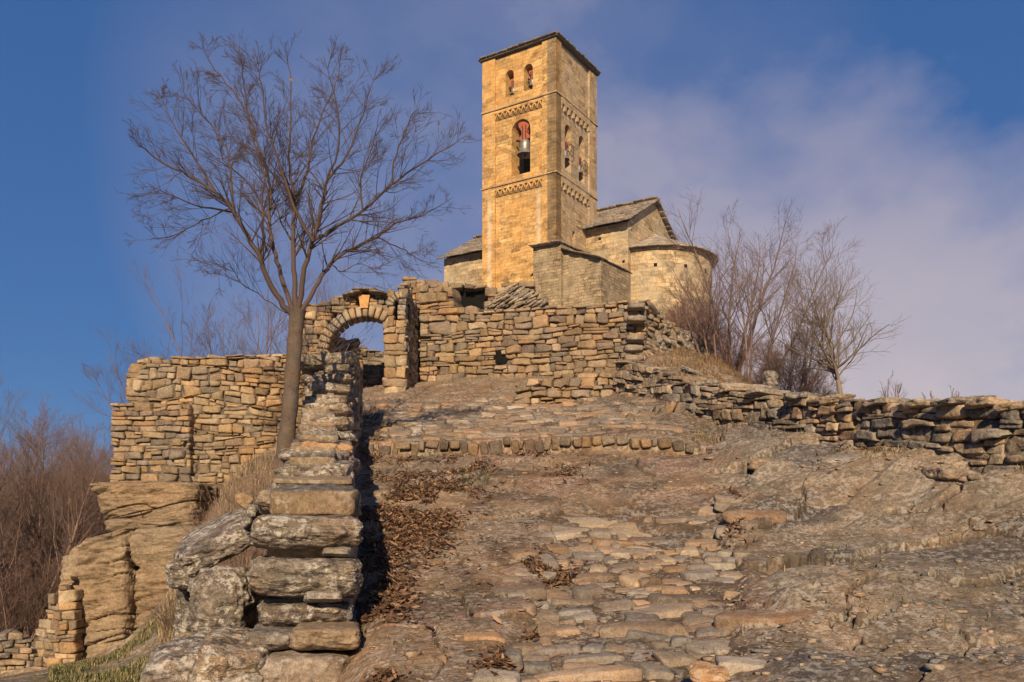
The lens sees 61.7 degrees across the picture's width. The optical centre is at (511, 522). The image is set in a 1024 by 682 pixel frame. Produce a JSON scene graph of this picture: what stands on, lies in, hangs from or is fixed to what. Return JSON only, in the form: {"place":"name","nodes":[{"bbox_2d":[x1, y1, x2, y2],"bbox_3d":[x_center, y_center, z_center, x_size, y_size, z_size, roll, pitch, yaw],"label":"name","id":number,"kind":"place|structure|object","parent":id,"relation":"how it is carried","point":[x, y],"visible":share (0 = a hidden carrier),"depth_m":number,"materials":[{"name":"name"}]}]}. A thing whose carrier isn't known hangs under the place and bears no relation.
{"place":"outdoors","nodes":[
{"label":"outdoors","id":0,"kind":"place"},
{"bbox_2d":[0,348,1023,681],"bbox_3d":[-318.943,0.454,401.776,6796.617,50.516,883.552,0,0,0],"label":"ground","id":1,"kind":"structure","parent":0,"point":[802,498],"depth_m":8.44,"materials":[{"name":"brown soil"}]},
{"bbox_2d":[0,428,26,555],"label":"bare tree","id":2,"kind":"object","parent":1,"relation":"on","point":[5,493],"visible":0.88,"depth_m":18.59,"materials":[{"name":"brown plant"}]},
{"bbox_2d":[0,583,32,637],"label":"brush","id":3,"kind":"object","parent":1,"relation":"on","point":[13,608],"visible":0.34,"depth_m":18.48,"materials":[{"name":"brown plant"}]},
{"bbox_2d":[0,628,37,673],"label":"rubble wall","id":4,"kind":"structure","parent":1,"relation":"on","point":[17,651],"depth_m":12.38,"materials":[{"name":"stone"}]},
{"bbox_2d":[1,561,60,634],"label":"brush","id":5,"kind":"object","parent":1,"relation":"on","point":[36,606],"visible":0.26,"depth_m":18.08,"materials":[{"name":"brown plant"}]},
{"bbox_2d":[0,522,62,628],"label":"brush","id":6,"kind":"object","parent":1,"relation":"on","point":[39,556],"visible":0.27,"depth_m":19.37,"materials":[{"name":"brown plant"}]},
{"bbox_2d":[0,548,65,634],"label":"brush","id":7,"kind":"object","parent":1,"relation":"on","point":[25,595],"visible":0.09,"depth_m":22.08,"materials":[{"name":"brown plant"}]},
{"bbox_2d":[0,528,74,638],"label":"brush","id":8,"kind":"object","parent":1,"relation":"on","point":[9,622],"visible":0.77,"depth_m":18.11,"materials":[{"name":"brown plant"}]},
{"bbox_2d":[0,432,79,575],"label":"bare tree","id":9,"kind":"object","parent":1,"relation":"on","point":[25,505],"visible":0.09,"depth_m":24.49,"materials":[{"name":"brown plant"}]},
{"bbox_2d":[0,419,84,576],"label":"bare tree","id":10,"kind":"object","parent":1,"relation":"on","point":[36,470],"visible":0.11,"depth_m":28.53,"materials":[{"name":"brown plant"}]},
{"bbox_2d":[0,421,89,553],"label":"bare tree","id":11,"kind":"object","parent":1,"relation":"on","point":[25,471],"visible":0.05,"depth_m":33.69,"materials":[{"name":"brown plant"}]},
{"bbox_2d":[0,435,90,632],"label":"bare tree","id":12,"kind":"object","parent":1,"relation":"on","point":[24,480],"visible":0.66,"depth_m":20.44,"materials":[{"name":"brown plant"}]},
{"bbox_2d":[0,409,95,635],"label":"bare tree","id":13,"kind":"object","parent":1,"relation":"on","point":[28,492],"visible":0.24,"depth_m":23.02,"materials":[{"name":"brown plant"}]},
{"bbox_2d":[0,393,105,633],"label":"bare tree","id":14,"kind":"object","parent":1,"relation":"on","point":[42,456],"visible":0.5,"depth_m":22.95,"materials":[{"name":"brown plant"}]},
{"bbox_2d":[0,409,110,584],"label":"bare tree","id":15,"kind":"object","parent":1,"relation":"on","point":[68,520],"visible":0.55,"depth_m":20.80,"materials":[{"name":"brown plant"}]},
{"bbox_2d":[0,439,111,566],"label":"bare tree","id":16,"kind":"object","parent":1,"relation":"on","point":[76,498],"visible":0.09,"depth_m":26.55,"materials":[{"name":"brown plant"}]},
{"bbox_2d":[0,448,111,558],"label":"bare tree","id":17,"kind":"object","parent":1,"relation":"on","point":[65,517],"visible":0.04,"depth_m":30.29,"materials":[{"name":"brown plant"}]},
{"bbox_2d":[0,373,113,637],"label":"bare tree","id":18,"kind":"object","parent":1,"relation":"on","point":[71,518],"visible":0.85,"depth_m":19.01,"materials":[{"name":"brown plant"}]},
{"bbox_2d":[0,422,113,625],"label":"bare tree","id":19,"kind":"object","parent":1,"relation":"on","point":[59,523],"visible":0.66,"depth_m":20.42,"materials":[{"name":"brown plant"}]},
{"bbox_2d":[34,576,83,668],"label":"rubble wall","id":20,"kind":"structure","parent":1,"relation":"on","point":[58,633],"depth_m":11.08,"materials":[{"name":"stone"}]},
{"bbox_2d":[30,416,111,523],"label":"bare tree","id":21,"kind":"object","parent":1,"relation":"on","point":[79,436],"visible":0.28,"depth_m":33.41,"materials":[{"name":"brown plant"}]},
{"bbox_2d":[37,438,107,555],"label":"bare tree","id":22,"kind":"object","parent":1,"relation":"on","point":[92,458],"visible":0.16,"depth_m":24.55,"materials":[{"name":"brown plant"}]},
{"bbox_2d":[46,429,110,531],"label":"bare tree","id":23,"kind":"object","parent":1,"relation":"on","point":[81,458],"visible":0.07,"depth_m":44.24,"materials":[{"name":"brown plant"}]},
{"bbox_2d":[44,425,113,547],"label":"bare tree","id":24,"kind":"object","parent":1,"relation":"on","point":[87,457],"visible":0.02,"depth_m":39.87,"materials":[{"name":"brown plant"}]},
{"bbox_2d":[64,466,109,542],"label":"bare tree","id":25,"kind":"object","parent":1,"relation":"on","point":[100,530],"visible":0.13,"depth_m":22.87,"materials":[{"name":"brown plant"}]},
{"bbox_2d":[68,444,111,538],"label":"bare tree","id":26,"kind":"object","parent":1,"relation":"on","point":[99,478],"visible":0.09,"depth_m":27.26,"materials":[{"name":"brown plant"}]},
{"bbox_2d":[96,426,113,481],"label":"bare tree","id":27,"kind":"object","parent":1,"relation":"on","point":[108,459],"visible":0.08,"depth_m":17.57,"materials":[{"name":"brown plant"}]},
{"bbox_2d":[46,598,174,681],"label":"green grass","id":28,"kind":"structure","parent":1,"relation":"on","point":[130,674],"depth_m":9.25,"materials":[{"name":"green plant"}]},
{"bbox_2d":[58,480,222,659],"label":"sandstone cliff","id":29,"kind":"structure","parent":1,"relation":"on","point":[119,571],"depth_m":11.36,"materials":[{"name":"beige stone"}]},
{"bbox_2d":[109,402,195,481],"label":"buttress","id":30,"kind":"structure","parent":29,"relation":"on","point":[150,443],"depth_m":13.78,"materials":[{"name":"stone"}]},
{"bbox_2d":[70,324,246,418],"bbox_3d":[-7.456,-2.124,17.932,3.767,4.366,2.771,0,0,42],"label":"bare tree","id":31,"kind":"object","parent":1,"relation":"on","point":[115,373],"visible":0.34,"depth_m":18.09,"materials":[{"name":"brown plant"}]},
{"bbox_2d":[139,589,178,635],"bbox_3d":[-3.811,0.971,9.530,0.630,0.675,0.648,0,0,-28],"label":"dry shrub","id":32,"kind":"object","parent":1,"relation":"on","point":[167,618],"visible":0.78,"depth_m":9.54,"materials":[{"name":"brown plant"}]},
{"bbox_2d":[139,632,207,681],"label":"boulder","id":33,"kind":"object","parent":1,"relation":"on","point":[171,661],"visible":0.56,"depth_m":5.79,"materials":[{"name":"grey stone"}]},
{"bbox_2d":[173,589,192,639],"bbox_3d":[-2.933,0.864,7.908,0.339,0.717,0.598,0,0,-12],"label":"boulder","id":34,"kind":"object","parent":1,"relation":"on","point":[182,622],"visible":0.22,"depth_m":7.65,"materials":[{"name":"grey stone"}]},
{"bbox_2d":[178,632,191,637],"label":"boulder","id":35,"kind":"object","parent":1,"relation":"on","point":[185,633],"visible":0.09,"depth_m":7.33,"materials":[{"name":"stone"}]},
{"bbox_2d":[187,566,213,634],"bbox_3d":[-2.437,0.689,7.144,0.498,0.643,0.857,0,0,-15],"label":"boulder","id":36,"kind":"object","parent":1,"relation":"on","point":[195,582],"visible":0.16,"depth_m":6.84,"materials":[{"name":"grey stone"}]},
{"bbox_2d":[165,560,194,589],"bbox_3d":[-2.763,0.456,7.388,0.412,0.260,0.580,0,0,-14],"label":"boulder","id":37,"kind":"object","parent":36,"relation":"on","point":[176,578],"visible":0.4,"depth_m":7.14,"materials":[{"name":"grey stone"}]},
{"bbox_2d":[173,508,250,575],"bbox_3d":[-2.566,0.156,7.503,0.750,0.589,0.952,0,0,-14],"label":"boulder","id":38,"kind":"object","parent":36,"relation":"on","point":[218,540],"visible":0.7,"depth_m":7.12,"materials":[{"name":"grey stone"}]},
{"bbox_2d":[235,492,253,509],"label":"boulder","id":39,"kind":"object","parent":38,"relation":"on","point":[243,500],"visible":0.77,"depth_m":7.22,"materials":[{"name":"stone"}]},
{"bbox_2d":[240,503,261,527],"bbox_3d":[-2.168,-0.057,7.137,0.174,0.206,0.278,0,0,0],"label":"boulder","id":40,"kind":"object","parent":38,"relation":"on","point":[252,513],"visible":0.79,"depth_m":7.03,"materials":[{"name":"grey stone"}]},
{"bbox_2d":[152,444,275,644],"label":"dry grass","id":41,"kind":"structure","parent":1,"relation":"on","point":[162,636],"depth_m":11.67,"materials":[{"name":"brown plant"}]},
{"bbox_2d":[167,450,283,567],"bbox_3d":[-3.074,-0.046,9.825,1.807,1.688,1.964,0,0,0],"label":"dry shrub","id":42,"kind":"object","parent":1,"relation":"on","point":[249,551],"visible":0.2,"depth_m":9.70,"materials":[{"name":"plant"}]},
{"bbox_2d":[122,217,330,358],"bbox_3d":[-5.386,-3.137,17.950,4.169,5.594,4.530,0,0,-43],"label":"bare tree","id":43,"kind":"object","parent":1,"relation":"on","point":[268,322],"visible":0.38,"depth_m":17.82,"materials":[{"name":"brown plant"}]},
{"bbox_2d":[190,565,265,634],"bbox_3d":[-2.244,0.696,6.913,0.501,0.718,0.850,0,0,0],"label":"boulder","id":44,"kind":"object","parent":1,"relation":"on","point":[225,595],"visible":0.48,"depth_m":6.57,"materials":[{"name":"grey stone"}]},
{"bbox_2d":[187,626,271,681],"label":"boulder","id":45,"kind":"object","parent":1,"relation":"on","point":[228,654],"visible":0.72,"depth_m":5.64,"materials":[{"name":"grey stone"}]},
{"bbox_2d":[126,351,363,484],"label":"terrace wall","id":46,"kind":"structure","parent":1,"relation":"on","point":[235,401],"depth_m":13.96,"materials":[{"name":"stone"}]},
{"bbox_2d":[161,258,374,357],"bbox_3d":[-4.950,-3.306,18.831,4.979,5.537,2.994,0,0,-41],"label":"bare tree","id":47,"kind":"object","parent":1,"relation":"on","point":[281,329],"visible":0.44,"depth_m":18.79,"materials":[{"name":"brown plant"}]},
{"bbox_2d":[116,28,480,468],"bbox_3d":[-2.676,-3.725,11.021,4.608,6.109,3.051,0,0,0],"label":"bare tree","id":48,"kind":"object","parent":1,"relation":"on","point":[295,310],"visible":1,"depth_m":10.92,"materials":[{"name":"brown plant"}]},
{"bbox_2d":[246,352,363,681],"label":"boulder wall","id":49,"kind":"structure","parent":1,"relation":"on","point":[305,575],"depth_m":6.10,"materials":[{"name":"stone"}]},
{"bbox_2d":[333,337,360,352],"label":"bare tree","id":50,"kind":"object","parent":1,"relation":"on","point":[352,344],"depth_m":20.96,"materials":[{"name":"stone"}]},
{"bbox_2d":[301,287,414,355],"bbox_3d":[-3.614,-3.940,19.759,2.721,2.757,0.882,0,0,0],"label":"gateway","id":51,"kind":"object","parent":1,"relation":"on","point":[370,302],"visible":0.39,"depth_m":19.60,"materials":[{"name":"stone"}]},
{"bbox_2d":[359,346,384,387],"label":"ruined wall","id":52,"kind":"structure","parent":1,"relation":"on","point":[373,368],"depth_m":22.44,"materials":[{"name":"stone"}]},
{"bbox_2d":[382,289,410,392],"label":"arched pier","id":53,"kind":"structure","parent":1,"relation":"on","point":[394,349],"depth_m":18.80,"materials":[{"name":"stone"}]},
{"bbox_2d":[396,283,420,391],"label":"pier wall","id":54,"kind":"structure","parent":1,"relation":"on","point":[412,362],"depth_m":19.42,"materials":[{"name":"stone"}]},
{"bbox_2d":[402,276,535,350],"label":"ruined house wall","id":55,"kind":"structure","parent":1,"relation":"on","point":[480,297],"depth_m":23.64,"materials":[{"name":"stone"}]},
{"bbox_2d":[485,283,549,309],"bbox_3d":[0.112,-5.628,22.816,1.935,1.394,0.889,0,0,0],"label":"collapsed vault","id":56,"kind":"object","parent":1,"relation":"on","point":[513,296],"visible":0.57,"depth_m":22.46,"materials":[{"name":"stone"}]},
{"bbox_2d":[363,435,693,457],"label":"stone kerb","id":57,"kind":"structure","parent":1,"relation":"on","point":[472,448],"depth_m":12.87,"materials":[{"name":"beige stone"}]},
{"bbox_2d":[418,284,650,381],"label":"retaining wall","id":58,"kind":"structure","parent":1,"relation":"on","point":[458,339],"depth_m":19.84,"materials":[{"name":"stone"}]},
{"bbox_2d":[478,31,600,288],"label":"bell tower","id":59,"kind":"structure","parent":1,"relation":"on","point":[545,192],"depth_m":43.52,"materials":[{"name":"stone"}]},
{"bbox_2d":[509,78,513,95],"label":"bell","id":60,"kind":"object","parent":59,"relation":"hanging from","point":[511,87],"visible":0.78,"depth_m":43.76,"materials":[{"name":"silver metal"}]},
{"bbox_2d":[516,120,529,158],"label":"bell","id":61,"kind":"object","parent":59,"relation":"hanging from","point":[524,141],"visible":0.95,"depth_m":43.22,"materials":[{"name":"silver metal"}]},
{"bbox_2d":[528,70,532,88],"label":"bell","id":62,"kind":"object","parent":59,"relation":"hanging from","point":[530,78],"visible":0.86,"depth_m":43.15,"materials":[{"name":"silver metal"}]},
{"bbox_2d":[565,140,573,161],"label":"bell","id":63,"kind":"object","parent":59,"relation":"hanging from","point":[567,159],"visible":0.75,"depth_m":43.23,"materials":[{"name":"silver metal"}]},
{"bbox_2d":[579,156,587,175],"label":"bell","id":64,"kind":"object","parent":59,"relation":"hanging from","point":[580,166],"visible":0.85,"depth_m":44.45,"materials":[{"name":"silver metal"}]},
{"bbox_2d":[514,372,613,404],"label":"rubble wall","id":65,"kind":"structure","parent":1,"relation":"on","point":[561,388],"depth_m":17.18,"materials":[{"name":"stone"}]},
{"bbox_2d":[435,196,717,329],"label":"church","id":66,"kind":"structure","parent":1,"relation":"on","point":[629,236],"depth_m":44.10,"materials":[{"name":"stone"}]},
{"bbox_2d":[528,240,632,306],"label":"stone annex","id":67,"kind":"object","parent":1,"relation":"on","point":[566,274],"visible":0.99,"depth_m":40.45,"materials":[{"name":"beige stone"}]},
{"bbox_2d":[357,385,900,681],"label":"fallen leaves","id":68,"kind":"object","parent":1,"relation":"on","point":[431,524],"visible":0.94,"depth_m":8.68,"materials":[{"name":"brown plant"}]},
{"bbox_2d":[625,401,685,418],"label":"stone kerb","id":69,"kind":"structure","parent":1,"relation":"on","point":[674,407],"depth_m":14.85,"materials":[{"name":"beige stone"}]},
{"bbox_2d":[655,297,687,323],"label":"brush","id":70,"kind":"object","parent":1,"relation":"on","point":[668,310],"visible":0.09,"depth_m":26.58,"materials":[{"name":"brown plant"}]},
{"bbox_2d":[641,299,712,356],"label":"collapsed wall","id":71,"kind":"structure","parent":1,"relation":"on","point":[664,333],"depth_m":19.99,"materials":[{"name":"stone"}]},
{"bbox_2d":[663,304,692,329],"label":"brush","id":72,"kind":"object","parent":1,"relation":"on","point":[675,321],"visible":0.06,"depth_m":25.40,"materials":[{"name":"brown plant"}]},
{"bbox_2d":[665,300,711,337],"bbox_3d":[4.874,-5.416,24.477,1.835,1.993,1.887,0,0,0],"label":"brush","id":73,"kind":"object","parent":1,"relation":"on","point":[674,319],"visible":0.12,"depth_m":24.32,"materials":[{"name":"brown plant"}]},
{"bbox_2d":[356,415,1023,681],"bbox_3d":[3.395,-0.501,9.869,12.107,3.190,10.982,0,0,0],"label":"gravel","id":74,"kind":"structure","parent":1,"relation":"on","point":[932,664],"depth_m":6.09,"materials":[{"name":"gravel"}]},
{"bbox_2d":[360,360,1023,654],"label":"dry grass","id":75,"kind":"structure","parent":1,"relation":"on","point":[867,449],"depth_m":9.23,"materials":[{"name":"beige plant"}]},
{"bbox_2d":[681,365,702,375],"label":"rock","id":76,"kind":"object","parent":1,"relation":"on","point":[689,370],"visible":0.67,"depth_m":17.18,"materials":[{"name":"stone"}]},
{"bbox_2d":[673,291,727,356],"bbox_3d":[5.471,-5.826,25.960,2.202,2.392,2.264,0,0,-12],"label":"brush","id":77,"kind":"object","parent":1,"relation":"on","point":[676,303],"visible":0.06,"depth_m":25.84,"materials":[{"name":"brown plant"}]},
{"bbox_2d":[660,249,748,359],"bbox_3d":[4.517,-5.089,21.506,2.125,3.009,3.379,0,0,-9],"label":"bare tree","id":78,"kind":"object","parent":1,"relation":"on","point":[704,330],"visible":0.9,"depth_m":21.46,"materials":[{"name":"brown plant"}]},
{"bbox_2d":[672,295,739,352],"bbox_3d":[5.269,-5.233,23.444,1.981,2.093,1.927,0,0,16],"label":"brush","id":79,"kind":"object","parent":1,"relation":"on","point":[705,322],"visible":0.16,"depth_m":23.31,"materials":[{"name":"brown plant"}]},
{"bbox_2d":[458,446,968,487],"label":"green grass","id":80,"kind":"structure","parent":1,"relation":"on","point":[489,473],"depth_m":11.23,"materials":[{"name":"green plant"}]},
{"bbox_2d":[706,446,723,453],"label":"rock","id":81,"kind":"object","parent":1,"relation":"on","point":[710,449],"visible":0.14,"depth_m":12.26,"materials":[{"name":"stone"}]},
{"bbox_2d":[696,319,757,364],"bbox_3d":[5.577,-4.555,22.495,1.651,1.794,1.698,0,0,31],"label":"brush","id":82,"kind":"object","parent":1,"relation":"on","point":[724,343],"visible":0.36,"depth_m":22.41,"materials":[{"name":"brown plant"}]},
{"bbox_2d":[651,187,810,372],"bbox_3d":[5.672,-6.031,22.000,3.986,4.836,5.160,0,0,12],"label":"bare tree","id":83,"kind":"object","parent":1,"relation":"on","point":[719,339],"visible":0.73,"depth_m":21.48,"materials":[{"name":"brown plant"}]},
{"bbox_2d":[713,323,769,378],"bbox_3d":[5.708,-4.242,21.541,1.468,1.594,1.509,0,0,-43],"label":"brush","id":84,"kind":"object","parent":1,"relation":"on","point":[732,361],"visible":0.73,"depth_m":21.36,"materials":[{"name":"brown plant"}]},
{"bbox_2d":[716,383,773,388],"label":"rock","id":85,"kind":"object","parent":1,"relation":"on","point":[720,385],"visible":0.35,"depth_m":14.88,"materials":[{"name":"stone"}]},
{"bbox_2d":[737,344,790,384],"bbox_3d":[5.939,-3.569,19.962,1.415,1.495,1.376,0,0,3],"label":"brush","id":86,"kind":"object","parent":1,"relation":"on","point":[758,363],"visible":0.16,"depth_m":19.99,"materials":[{"name":"brown plant"}]},
{"bbox_2d":[748,458,782,470],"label":"rock","id":87,"kind":"object","parent":1,"relation":"on","point":[754,464],"visible":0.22,"depth_m":10.94,"materials":[{"name":"stone"}]},
{"bbox_2d":[762,370,778,388],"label":"rock","id":88,"kind":"object","parent":1,"relation":"on","point":[770,377],"visible":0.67,"depth_m":16.48,"materials":[{"name":"stone"}]},
{"bbox_2d":[691,199,864,383],"bbox_3d":[5.781,-5.170,19.628,2.459,4.631,4.486,0,0,-28],"label":"bare tree","id":89,"kind":"object","parent":1,"relation":"on","point":[775,327],"visible":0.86,"depth_m":19.59,"materials":[{"name":"brown plant"}]},
{"bbox_2d":[749,339,807,389],"bbox_3d":[5.978,-3.428,19.005,1.468,1.594,1.509,0,0,19],"label":"brush","id":90,"kind":"object","parent":1,"relation":"on","point":[784,348],"visible":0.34,"depth_m":18.99,"materials":[{"name":"brown plant"}]},
{"bbox_2d":[723,295,853,395],"bbox_3d":[5.920,-3.330,17.985,2.579,2.621,2.044,0,0,39],"label":"bare bush","id":91,"kind":"object","parent":1,"relation":"on","point":[770,362],"visible":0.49,"depth_m":17.69,"materials":[{"name":"brown plant"}]},
{"bbox_2d":[775,356,833,392],"bbox_3d":[6.075,-2.756,17.840,1.415,1.495,1.376,0,0,34],"label":"brush","id":92,"kind":"object","parent":1,"relation":"on","point":[796,383],"visible":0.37,"depth_m":17.63,"materials":[{"name":"brown plant"}]},
{"bbox_2d":[612,359,1023,472],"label":"dry stone wall","id":93,"kind":"structure","parent":1,"relation":"on","point":[972,430],"depth_m":11.48,"materials":[{"name":"grey stone"}]},
{"bbox_2d":[792,369,844,396],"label":"brush","id":94,"kind":"object","parent":1,"relation":"on","point":[817,388],"visible":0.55,"depth_m":16.85,"materials":[{"name":"brown plant"}]},
{"bbox_2d":[742,237,910,393],"bbox_3d":[5.583,-3.476,15.774,2.596,3.291,2.883,0,0,0],"label":"bare tree","id":95,"kind":"object","parent":1,"relation":"on","point":[833,360],"visible":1,"depth_m":15.27,"materials":[{"name":"brown plant"}]},
{"bbox_2d":[807,454,862,463],"bbox_3d":[4.017,-0.677,10.612,0.674,0.364,0.629,0,0,-14],"label":"rock","id":96,"kind":"object","parent":1,"relation":"on","point":[843,458],"visible":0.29,"depth_m":10.42,"materials":[{"name":"stone"}]},
{"bbox_2d":[878,371,905,397],"bbox_3d":[5.928,-1.926,13.269,0.482,0.790,0.866,0,0,19],"label":"bare bush","id":97,"kind":"object","parent":1,"relation":"on","point":[884,393],"visible":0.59,"depth_m":13.47,"materials":[{"name":"brown plant"}]},
{"bbox_2d":[922,385,965,398],"bbox_3d":[5.751,-1.581,11.454,0.635,0.536,0.280,0,0,-7],"label":"bare bush","id":98,"kind":"object","parent":1,"relation":"on","point":[951,393],"visible":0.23,"depth_m":11.50,"materials":[{"name":"brown plant"}]},
{"bbox_2d":[921,467,980,481],"bbox_3d":[4.772,-0.506,9.310,0.519,0.209,0.483,0,0,-13],"label":"rock","id":99,"kind":"object","parent":1,"relation":"on","point":[952,474],"visible":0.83,"depth_m":9.11,"materials":[{"name":"stone"}]},
{"bbox_2d":[0,0,1023,477],"label":"sky","id":100,"kind":"structure","parent":0,"point":[903,120],"materials":[{"name":"blue"}]},
{"bbox_2d":[362,396,682,442],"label":"stone path","id":101,"kind":"structure","parent":0,"point":[485,422],"depth_m":15.02,"materials":[{"name":"grey stone"}]},
{"bbox_2d":[463,495,813,681],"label":"stone path","id":102,"kind":"structure","parent":0,"point":[641,620],"depth_m":6.70,"materials":[{"name":"beige stone"}]},
{"bbox_2d":[687,661,731,681],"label":"rock","id":103,"kind":"object","parent":102,"relation":"on","point":[701,671],"visible":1,"depth_m":4.69,"materials":[{"name":"stone"}]},
{"bbox_2d":[652,346,778,398],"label":"dry grass","id":104,"kind":"structure","parent":0,"point":[702,359],"depth_m":18.23,"materials":[{"name":"brown plant"}]}
]}

